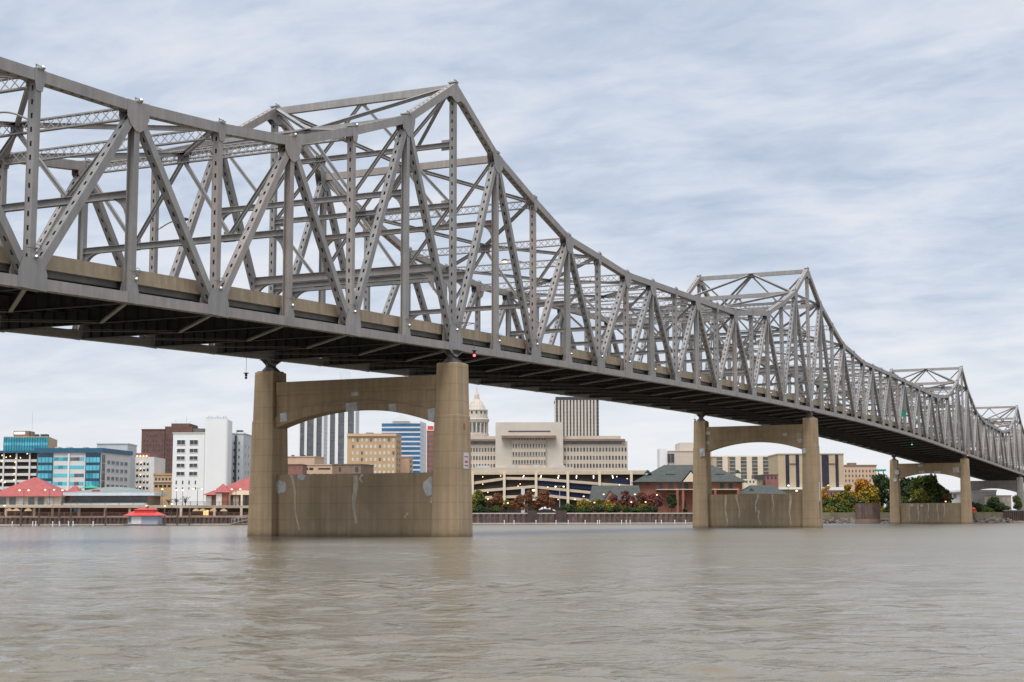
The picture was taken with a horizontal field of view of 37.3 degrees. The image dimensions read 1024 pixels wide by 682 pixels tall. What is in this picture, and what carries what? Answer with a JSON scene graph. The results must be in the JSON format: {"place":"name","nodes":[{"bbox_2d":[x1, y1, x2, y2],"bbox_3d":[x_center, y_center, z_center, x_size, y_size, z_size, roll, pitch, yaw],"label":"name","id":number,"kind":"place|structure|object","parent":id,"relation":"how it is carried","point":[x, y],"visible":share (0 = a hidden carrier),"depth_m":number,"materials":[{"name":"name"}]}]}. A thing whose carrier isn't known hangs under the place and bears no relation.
{"place":"outdoors","nodes":[
{"label":"outdoors","id":0,"kind":"place"},
{"bbox_2d":[1,512,1003,518],"bbox_3d":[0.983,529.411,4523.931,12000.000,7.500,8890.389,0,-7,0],"label":"ground","id":1,"kind":"structure","parent":0,"point":[837,515],"depth_m":451.72,"materials":[{"name":"grey concrete"}]},
{"bbox_2d":[0,450,37,490],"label":"parking garage","id":2,"kind":"structure","parent":1,"relation":"on","point":[16,467],"depth_m":538.06,"materials":[{"name":"concrete"}]},
{"bbox_2d":[3,412,56,450],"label":"teal office","id":3,"kind":"structure","parent":1,"relation":"on","point":[24,441],"depth_m":639.21,"materials":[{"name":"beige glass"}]},
{"bbox_2d":[66,485,81,502],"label":"red roofed restaurant","id":4,"kind":"structure","parent":1,"relation":"on","point":[74,488],"depth_m":424.10,"materials":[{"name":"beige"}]},
{"bbox_2d":[35,447,132,490],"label":"clinic building","id":5,"kind":"structure","parent":1,"relation":"on","point":[67,468],"depth_m":528.53,"materials":[{"name":"blue-green glass"},{"name":"pale grey concrete panels"}]},
{"bbox_2d":[96,443,136,487],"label":"stair tower","id":6,"kind":"structure","parent":1,"relation":"on","point":[126,446],"depth_m":579.38,"materials":[{"name":"concrete"}]},
{"bbox_2d":[135,453,164,491],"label":"building","id":7,"kind":"structure","parent":1,"relation":"on","point":[148,466],"depth_m":558.44,"materials":[{"name":"concrete"}]},
{"bbox_2d":[153,473,171,504],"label":"tan building","id":8,"kind":"structure","parent":1,"relation":"on","point":[163,481],"depth_m":557.55,"materials":[{"name":"concrete"}]},
{"bbox_2d":[141,417,204,473],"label":"brick tower","id":9,"kind":"structure","parent":1,"relation":"on","point":[159,442],"depth_m":719.60,"materials":[{"name":"brick"}]},
{"bbox_2d":[172,432,204,504],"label":"white office","id":10,"kind":"structure","parent":1,"relation":"on","point":[188,464],"depth_m":518.50,"materials":[{"name":"stone"}]},
{"bbox_2d":[204,415,231,504],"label":"white silo tower","id":11,"kind":"structure","parent":1,"relation":"on","point":[218,454],"depth_m":514.27,"materials":[{"name":"concrete"}]},
{"bbox_2d":[231,430,251,483],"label":"grey white wing","id":12,"kind":"structure","parent":1,"relation":"on","point":[241,451],"depth_m":529.45,"materials":[{"name":"white concrete"}]},
{"bbox_2d":[288,464,307,474],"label":"maroon shed","id":13,"kind":"structure","parent":1,"relation":"on","point":[294,469],"depth_m":478.55,"materials":[{"name":"brick"}]},
{"bbox_2d":[288,455,324,463],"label":"peach hall","id":14,"kind":"structure","parent":1,"relation":"on","point":[300,459],"depth_m":558.73,"materials":[{"name":"paint"}]},
{"bbox_2d":[299,415,327,463],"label":"apartment tower","id":15,"kind":"structure","parent":1,"relation":"on","point":[313,433],"depth_m":899.45,"materials":[{"name":"concrete"}]},
{"bbox_2d":[305,464,331,473],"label":"peach store","id":16,"kind":"structure","parent":1,"relation":"on","point":[319,468],"depth_m":498.45,"materials":[{"name":"paint"}]},
{"bbox_2d":[328,370,358,463],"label":"apartment tower","id":17,"kind":"structure","parent":1,"relation":"on","point":[342,425],"depth_m":879.55,"materials":[{"name":"concrete"}]},
{"bbox_2d":[331,464,374,473],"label":"taupe warehouse","id":18,"kind":"structure","parent":1,"relation":"on","point":[350,468],"depth_m":468.61,"materials":[{"name":"concrete"}]},
{"bbox_2d":[347,433,401,472],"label":"hotel","id":19,"kind":"structure","parent":1,"relation":"on","point":[381,452],"depth_m":639.06,"materials":[{"name":"beige brick"}]},
{"bbox_2d":[382,415,425,472],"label":"blue banded office","id":20,"kind":"structure","parent":1,"relation":"on","point":[413,439],"depth_m":759.84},
{"bbox_2d":[401,457,412,472],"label":"peach annex","id":21,"kind":"object","parent":1,"relation":"on","point":[406,464],"visible":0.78,"depth_m":658.42,"materials":[{"name":"paint"}]},
{"bbox_2d":[426,426,433,471],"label":"maroon tower","id":22,"kind":"structure","parent":1,"relation":"on","point":[430,438],"depth_m":798.91,"materials":[{"name":"brick"}]},
{"bbox_2d":[472,489,484,512],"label":"autumn tree","id":23,"kind":"object","parent":1,"relation":"on","point":[477,495],"visible":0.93,"depth_m":433.70,"materials":[{"name":"green plant"}]},
{"bbox_2d":[469,387,488,435],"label":"domed tower","id":24,"kind":"structure","parent":1,"relation":"on","point":[479,419],"depth_m":756.10,"materials":[{"name":"stone"}]},
{"bbox_2d":[476,496,488,512],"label":"autumn tree","id":25,"kind":"object","parent":1,"relation":"on","point":[482,502],"visible":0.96,"depth_m":432.49,"materials":[{"name":"green plant"}]},
{"bbox_2d":[491,493,504,512],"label":"autumn tree","id":26,"kind":"object","parent":1,"relation":"on","point":[497,500],"visible":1,"depth_m":432.78,"materials":[{"name":"brown plant"}]},
{"bbox_2d":[502,499,510,509],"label":"autumn tree","id":27,"kind":"object","parent":1,"relation":"on","point":[505,506],"visible":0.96,"depth_m":436.96,"materials":[{"name":"green plant"}]},
{"bbox_2d":[514,494,524,512],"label":"autumn tree","id":28,"kind":"object","parent":1,"relation":"on","point":[519,499],"visible":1,"depth_m":433.95,"materials":[{"name":"brown plant"}]},
{"bbox_2d":[522,490,533,509],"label":"autumn tree","id":29,"kind":"object","parent":1,"relation":"on","point":[528,497],"visible":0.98,"depth_m":439.57,"materials":[{"name":"brown plant"}]},
{"bbox_2d":[531,500,541,510],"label":"autumn tree","id":30,"kind":"object","parent":1,"relation":"on","point":[536,506],"visible":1,"depth_m":439.31,"materials":[{"name":"brown plant"}]},
{"bbox_2d":[535,489,549,512],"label":"autumn tree","id":31,"kind":"object","parent":1,"relation":"on","point":[542,497],"visible":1,"depth_m":437.69,"materials":[{"name":"brown plant"}]},
{"bbox_2d":[471,422,627,470],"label":"stone office","id":32,"kind":"structure","parent":1,"relation":"on","point":[529,446],"depth_m":597.68,"materials":[{"name":"beige stone"}]},
{"bbox_2d":[546,497,554,509],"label":"autumn tree","id":33,"kind":"object","parent":1,"relation":"on","point":[551,503],"visible":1,"depth_m":437.21,"materials":[{"name":"brown plant"}]},
{"bbox_2d":[471,470,645,512],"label":"parking deck","id":34,"kind":"structure","parent":1,"relation":"on","point":[510,484],"depth_m":502.37,"materials":[{"name":"beige concrete"}]},
{"bbox_2d":[554,397,598,435],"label":"ribbed tower","id":35,"kind":"structure","parent":1,"relation":"on","point":[577,416],"depth_m":780.49,"materials":[{"name":"stone"}]},
{"bbox_2d":[472,513,692,523],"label":"river wall","id":36,"kind":"structure","parent":1,"relation":"on","point":[576,518],"depth_m":434.54,"materials":[{"name":"metal"}]},
{"bbox_2d":[527,510,536,522],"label":"dock bulkhead","id":37,"kind":"object","parent":36,"relation":"attached to","point":[531,516],"visible":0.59,"depth_m":430.47,"materials":[{"name":"brown wood"}]},
{"bbox_2d":[555,510,566,522],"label":"dock bulkhead","id":38,"kind":"object","parent":36,"relation":"attached to","point":[561,516],"visible":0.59,"depth_m":432.53,"materials":[{"name":"brown wood"}]},
{"bbox_2d":[577,499,590,508],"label":"autumn tree","id":39,"kind":"object","parent":1,"relation":"on","point":[583,503],"visible":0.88,"depth_m":442.46,"materials":[{"name":"yellow plant"}]},
{"bbox_2d":[590,498,602,505],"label":"autumn tree","id":40,"kind":"object","parent":1,"relation":"on","point":[598,501],"visible":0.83,"depth_m":441.85,"materials":[{"name":"green plant"}]},
{"bbox_2d":[602,500,615,512],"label":"autumn tree","id":41,"kind":"object","parent":1,"relation":"on","point":[609,504],"visible":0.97,"depth_m":439.47,"materials":[{"name":"yellow plant"}]},
{"bbox_2d":[607,494,618,512],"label":"autumn tree","id":42,"kind":"object","parent":1,"relation":"on","point":[612,498],"visible":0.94,"depth_m":443.80,"materials":[{"name":"red plant"}]},
{"bbox_2d":[589,485,640,512],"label":"station wing","id":43,"kind":"structure","parent":1,"relation":"on","point":[597,491],"depth_m":469.71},
{"bbox_2d":[613,505,621,512],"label":"shrub","id":44,"kind":"object","parent":1,"relation":"on","point":[616,509],"visible":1,"depth_m":438.36,"materials":[{"name":"green plant"}]},
{"bbox_2d":[620,490,630,505],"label":"autumn tree","id":45,"kind":"object","parent":1,"relation":"on","point":[627,497],"visible":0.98,"depth_m":445.88,"materials":[{"name":"red plant"}]},
{"bbox_2d":[621,506,632,512],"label":"shrub","id":46,"kind":"object","parent":1,"relation":"on","point":[627,509],"visible":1,"depth_m":438.85,"materials":[{"name":"green plant"}]},
{"bbox_2d":[628,496,638,507],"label":"autumn tree","id":47,"kind":"object","parent":1,"relation":"on","point":[634,501],"visible":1,"depth_m":441.92,"materials":[{"name":"red plant"}]},
{"bbox_2d":[635,491,647,512],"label":"autumn tree","id":48,"kind":"object","parent":1,"relation":"on","point":[642,497],"visible":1,"depth_m":443.30,"materials":[{"name":"red plant"}]},
{"bbox_2d":[648,493,663,512],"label":"autumn tree","id":49,"kind":"object","parent":1,"relation":"on","point":[658,499],"visible":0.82,"depth_m":447.89,"materials":[{"name":"red plant"}]},
{"bbox_2d":[666,492,676,507],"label":"autumn tree","id":50,"kind":"object","parent":1,"relation":"on","point":[672,502],"visible":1,"depth_m":447.28,"materials":[{"name":"green plant"}]},
{"bbox_2d":[657,443,711,467],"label":"concrete theatre","id":51,"kind":"structure","parent":1,"relation":"on","point":[682,454],"depth_m":638.91,"materials":[{"name":"white concrete"}]},
{"bbox_2d":[667,453,674,462],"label":"window","id":52,"kind":"structure","parent":51,"relation":"in","point":[670,456],"depth_m":638.54,"materials":[{"name":"glass"}]},
{"bbox_2d":[632,465,746,512],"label":"brick station","id":53,"kind":"object","parent":1,"relation":"on","point":[666,480],"visible":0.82,"depth_m":474.34,"materials":[{"name":"brown"}]},
{"bbox_2d":[710,456,768,489],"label":"ribbed office","id":54,"kind":"structure","parent":1,"relation":"on","point":[747,467],"depth_m":618.02,"materials":[{"name":"beige"}]},
{"bbox_2d":[743,475,765,488],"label":"cream house","id":55,"kind":"structure","parent":1,"relation":"on","point":[757,480],"depth_m":552.73,"materials":[{"name":"beige paint"}]},
{"bbox_2d":[740,485,786,493],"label":"station shed","id":56,"kind":"structure","parent":1,"relation":"on","point":[760,489],"depth_m":472.51,"materials":[{"name":"grey metal"}]},
{"bbox_2d":[762,474,778,487],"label":"pink brick house","id":57,"kind":"structure","parent":1,"relation":"on","point":[771,479],"depth_m":557.81,"materials":[{"name":"pink brick"}]},
{"bbox_2d":[768,453,843,493],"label":"tan slab office","id":58,"kind":"structure","parent":1,"relation":"on","point":[787,467],"depth_m":578.15,"materials":[{"name":"beige concrete"}]},
{"bbox_2d":[821,485,831,503],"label":"tree","id":59,"kind":"object","parent":1,"relation":"on","point":[824,490],"visible":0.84,"depth_m":467.12,"materials":[{"name":"orange plant"}]},
{"bbox_2d":[822,497,836,508],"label":"bush","id":60,"kind":"object","parent":1,"relation":"on","point":[828,501],"visible":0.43,"depth_m":463.18,"materials":[{"name":"green plant"}]},
{"bbox_2d":[822,505,836,511],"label":"bush","id":61,"kind":"object","parent":1,"relation":"on","point":[827,508],"visible":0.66,"depth_m":457.05,"materials":[{"name":"green plant"}]},
{"bbox_2d":[821,489,851,500],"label":"building","id":62,"kind":"structure","parent":1,"relation":"on","point":[832,491],"depth_m":537.34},
{"bbox_2d":[831,491,849,506],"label":"bush","id":63,"kind":"object","parent":1,"relation":"on","point":[839,497],"visible":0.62,"depth_m":464.46,"materials":[{"name":"green plant"}]},
{"bbox_2d":[834,502,850,511],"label":"bush","id":64,"kind":"object","parent":1,"relation":"on","point":[841,507],"visible":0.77,"depth_m":459.04,"materials":[{"name":"green plant"}]},
{"bbox_2d":[843,484,854,496],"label":"tree","id":65,"kind":"object","parent":1,"relation":"on","point":[847,488],"visible":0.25,"depth_m":476.40,"materials":[{"name":"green plant"}]},
{"bbox_2d":[844,494,862,503],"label":"bush","id":66,"kind":"object","parent":1,"relation":"on","point":[853,499],"visible":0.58,"depth_m":463.11,"materials":[{"name":"green plant"}]},
{"bbox_2d":[844,463,876,491],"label":"brick mill","id":67,"kind":"object","parent":1,"relation":"on","point":[853,472],"visible":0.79,"depth_m":637.82,"materials":[{"name":"pink paint"}]},
{"bbox_2d":[854,478,873,497],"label":"tree","id":68,"kind":"object","parent":1,"relation":"on","point":[860,484],"visible":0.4,"depth_m":479.30,"materials":[{"name":"yellow plant"}]},
{"bbox_2d":[858,486,879,502],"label":"tree","id":69,"kind":"object","parent":1,"relation":"on","point":[871,496],"visible":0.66,"depth_m":471.32,"materials":[{"name":"yellow plant"}]},
{"bbox_2d":[873,473,889,506],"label":"tree","id":70,"kind":"object","parent":1,"relation":"on","point":[882,482],"visible":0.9,"depth_m":486.63,"materials":[{"name":"green plant"}]},
{"bbox_2d":[889,477,914,499],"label":"tree","id":71,"kind":"object","parent":1,"relation":"on","point":[905,483],"visible":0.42,"depth_m":486.92,"materials":[{"name":"green plant"}]},
{"bbox_2d":[901,495,910,502],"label":"bush","id":72,"kind":"object","parent":1,"relation":"on","point":[904,498],"visible":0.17,"depth_m":470.19,"materials":[{"name":"green plant"}]},
{"bbox_2d":[910,488,932,502],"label":"tree","id":73,"kind":"object","parent":1,"relation":"on","point":[919,495],"visible":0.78,"depth_m":473.57,"materials":[{"name":"green plant"}]},
{"bbox_2d":[908,473,954,502],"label":"tree","id":74,"kind":"object","parent":1,"relation":"on","point":[930,485],"visible":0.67,"depth_m":479.93,"materials":[{"name":"green plant"}]},
{"bbox_2d":[941,493,949,502],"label":"bush","id":75,"kind":"object","parent":1,"relation":"on","point":[945,497],"visible":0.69,"depth_m":472.13,"materials":[{"name":"brown plant"}]},
{"bbox_2d":[949,490,996,504],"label":"white shop","id":76,"kind":"structure","parent":1,"relation":"on","point":[977,496],"depth_m":557.07,"materials":[{"name":"stone"}]},
{"bbox_2d":[980,506,995,511],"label":"bush","id":77,"kind":"object","parent":1,"relation":"on","point":[986,509],"visible":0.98,"depth_m":459.01,"materials":[{"name":"green plant"}]},
{"bbox_2d":[983,496,1002,511],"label":"bush","id":78,"kind":"object","parent":1,"relation":"on","point":[993,502],"visible":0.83,"depth_m":461.92,"materials":[{"name":"green plant"}]},
{"bbox_2d":[970,477,1023,509],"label":"bridge pier","id":79,"kind":"structure","parent":1,"relation":"on","point":[1017,485],"depth_m":551.97,"materials":[{"name":"grey concrete"}]},
{"bbox_2d":[984,495,1011,509],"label":"tan shed","id":80,"kind":"structure","parent":1,"relation":"on","point":[1005,499],"depth_m":542.02,"materials":[{"name":"beige"}]},
{"bbox_2d":[1012,495,1022,509],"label":"bush","id":81,"kind":"object","parent":1,"relation":"on","point":[1018,503],"visible":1,"depth_m":474.63,"materials":[{"name":"green plant"}]},
{"bbox_2d":[0,523,1023,681],"bbox_3d":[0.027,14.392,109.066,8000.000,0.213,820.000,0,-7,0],"label":"river water","id":82,"kind":"structure","parent":0,"point":[855,602],"depth_m":28.48,"materials":[{"name":"liquid"}]},
{"bbox_2d":[0,517,247,525],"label":"quay wall","id":83,"kind":"structure","parent":82,"relation":"in","point":[80,521],"depth_m":393.76,"materials":[{"name":"concrete"}]},
{"bbox_2d":[123,508,166,525],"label":"boathouse","id":84,"kind":"object","parent":82,"relation":"on","point":[145,517],"visible":0.95,"depth_m":390.22,"materials":[{"name":"red"}]},
{"bbox_2d":[131,516,140,523],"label":"door","id":85,"kind":"structure","parent":84,"relation":"in","point":[135,520],"depth_m":390.14,"materials":[{"name":"white"}]},
{"bbox_2d":[247,362,472,536],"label":"bridge pier","id":86,"kind":"structure","parent":82,"relation":"in","point":[437,502],"depth_m":139.93,"materials":[{"name":"concrete"}]},
{"bbox_2d":[463,452,468,468],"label":"notice board","id":87,"kind":"object","parent":86,"relation":"attached to","point":[466,460],"visible":1,"depth_m":136.60,"materials":[{"name":"red paint"}]},
{"bbox_2d":[0,57,1023,481],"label":"truss bridge","id":88,"kind":"structure","parent":86,"relation":"on","point":[46,293],"depth_m":142.94,"materials":[{"name":"grey paint"}]},
{"bbox_2d":[0,111,31,131],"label":"road lamp","id":89,"kind":"object","parent":88,"relation":"attached to","point":[17,115],"visible":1,"depth_m":90.10,"materials":[{"name":"grey metal"}]},
{"bbox_2d":[156,217,188,240],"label":"road lamp","id":90,"kind":"object","parent":88,"relation":"attached to","point":[186,219],"visible":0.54,"depth_m":130.41,"materials":[{"name":"grey metal"}]},
{"bbox_2d":[459,322,476,356],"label":"navigation light","id":91,"kind":"object","parent":88,"relation":"hanging from","point":[474,353],"visible":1,"depth_m":139.00,"materials":[{"name":"metal"}]},
{"bbox_2d":[693,418,822,527],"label":"bridge pier","id":92,"kind":"structure","parent":82,"relation":"in","point":[802,510],"depth_m":264.10,"materials":[{"name":"concrete"}]},
{"bbox_2d":[855,503,879,523],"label":"mooring cell","id":93,"kind":"object","parent":82,"relation":"in","point":[867,513],"visible":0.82,"depth_m":441.19,"materials":[{"name":"brown metal"}]},
{"bbox_2d":[890,459,972,523],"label":"bridge pier","id":94,"kind":"structure","parent":82,"relation":"in","point":[930,513],"depth_m":429.29,"materials":[{"name":"concrete"}]},
{"bbox_2d":[0,0,1023,509],"label":"sky","id":95,"kind":"structure","parent":0,"point":[875,148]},
{"bbox_2d":[830,520,1023,523],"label":"bank slope","id":96,"kind":"structure","parent":0,"point":[1018,521],"depth_m":455.81,"materials":[{"name":"stone"}]},
{"bbox_2d":[823,517,1013,523],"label":"riprap","id":97,"kind":"object","parent":96,"relation":"on","point":[887,520],"visible":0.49,"depth_m":452.61,"materials":[{"name":"stone"}]},
{"bbox_2d":[1002,510,1023,520],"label":"bank wall","id":98,"kind":"structure","parent":96,"relation":"on","point":[1015,515],"depth_m":456.94,"materials":[{"name":"metal"}]},
{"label":"lower walkway","id":99,"kind":"structure","parent":0,"visible":0},
{"bbox_2d":[0,512,219,516],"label":"promenade railing","id":100,"kind":"object","parent":99,"relation":"on","point":[47,512],"visible":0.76,"depth_m":386.44,"materials":[{"name":"metal"}]},
{"bbox_2d":[0,505,248,515],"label":"promenade deck","id":101,"kind":"structure","parent":99,"relation":"on","point":[99,510],"depth_m":403.39,"materials":[{"name":"beige concrete"}]},
{"bbox_2d":[0,477,69,504],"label":"red roofed restaurant","id":102,"kind":"structure","parent":101,"relation":"on","point":[36,492],"depth_m":417.21,"materials":[{"name":"beige"}]},
{"bbox_2d":[63,487,167,504],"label":"clubhouse","id":103,"kind":"structure","parent":101,"relation":"on","point":[110,494],"depth_m":419.17,"materials":[{"name":"grey metal"}]},
{"bbox_2d":[0,501,233,504],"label":"terrace railing","id":104,"kind":"object","parent":101,"relation":"on","point":[47,503],"visible":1,"depth_m":403.47,"materials":[{"name":"metal"}]},
{"bbox_2d":[213,484,232,504],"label":"red roofed restaurant","id":105,"kind":"structure","parent":101,"relation":"on","point":[222,491],"depth_m":428.71,"materials":[{"name":"brick"}]},
{"bbox_2d":[216,493,221,504],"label":"door","id":106,"kind":"structure","parent":105,"relation":"in","point":[218,495],"depth_m":428.49,"materials":[{"name":"white"}]},
{"bbox_2d":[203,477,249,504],"bbox_3d":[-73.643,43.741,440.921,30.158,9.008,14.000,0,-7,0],"label":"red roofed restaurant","id":107,"kind":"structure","parent":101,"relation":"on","point":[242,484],"depth_m":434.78,"materials":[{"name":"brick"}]},
{"bbox_2d":[228,490,248,504],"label":"arched shelter","id":108,"kind":"object","parent":101,"relation":"on","point":[242,492],"visible":0.58,"depth_m":430.90,"materials":[{"name":"beige concrete"}]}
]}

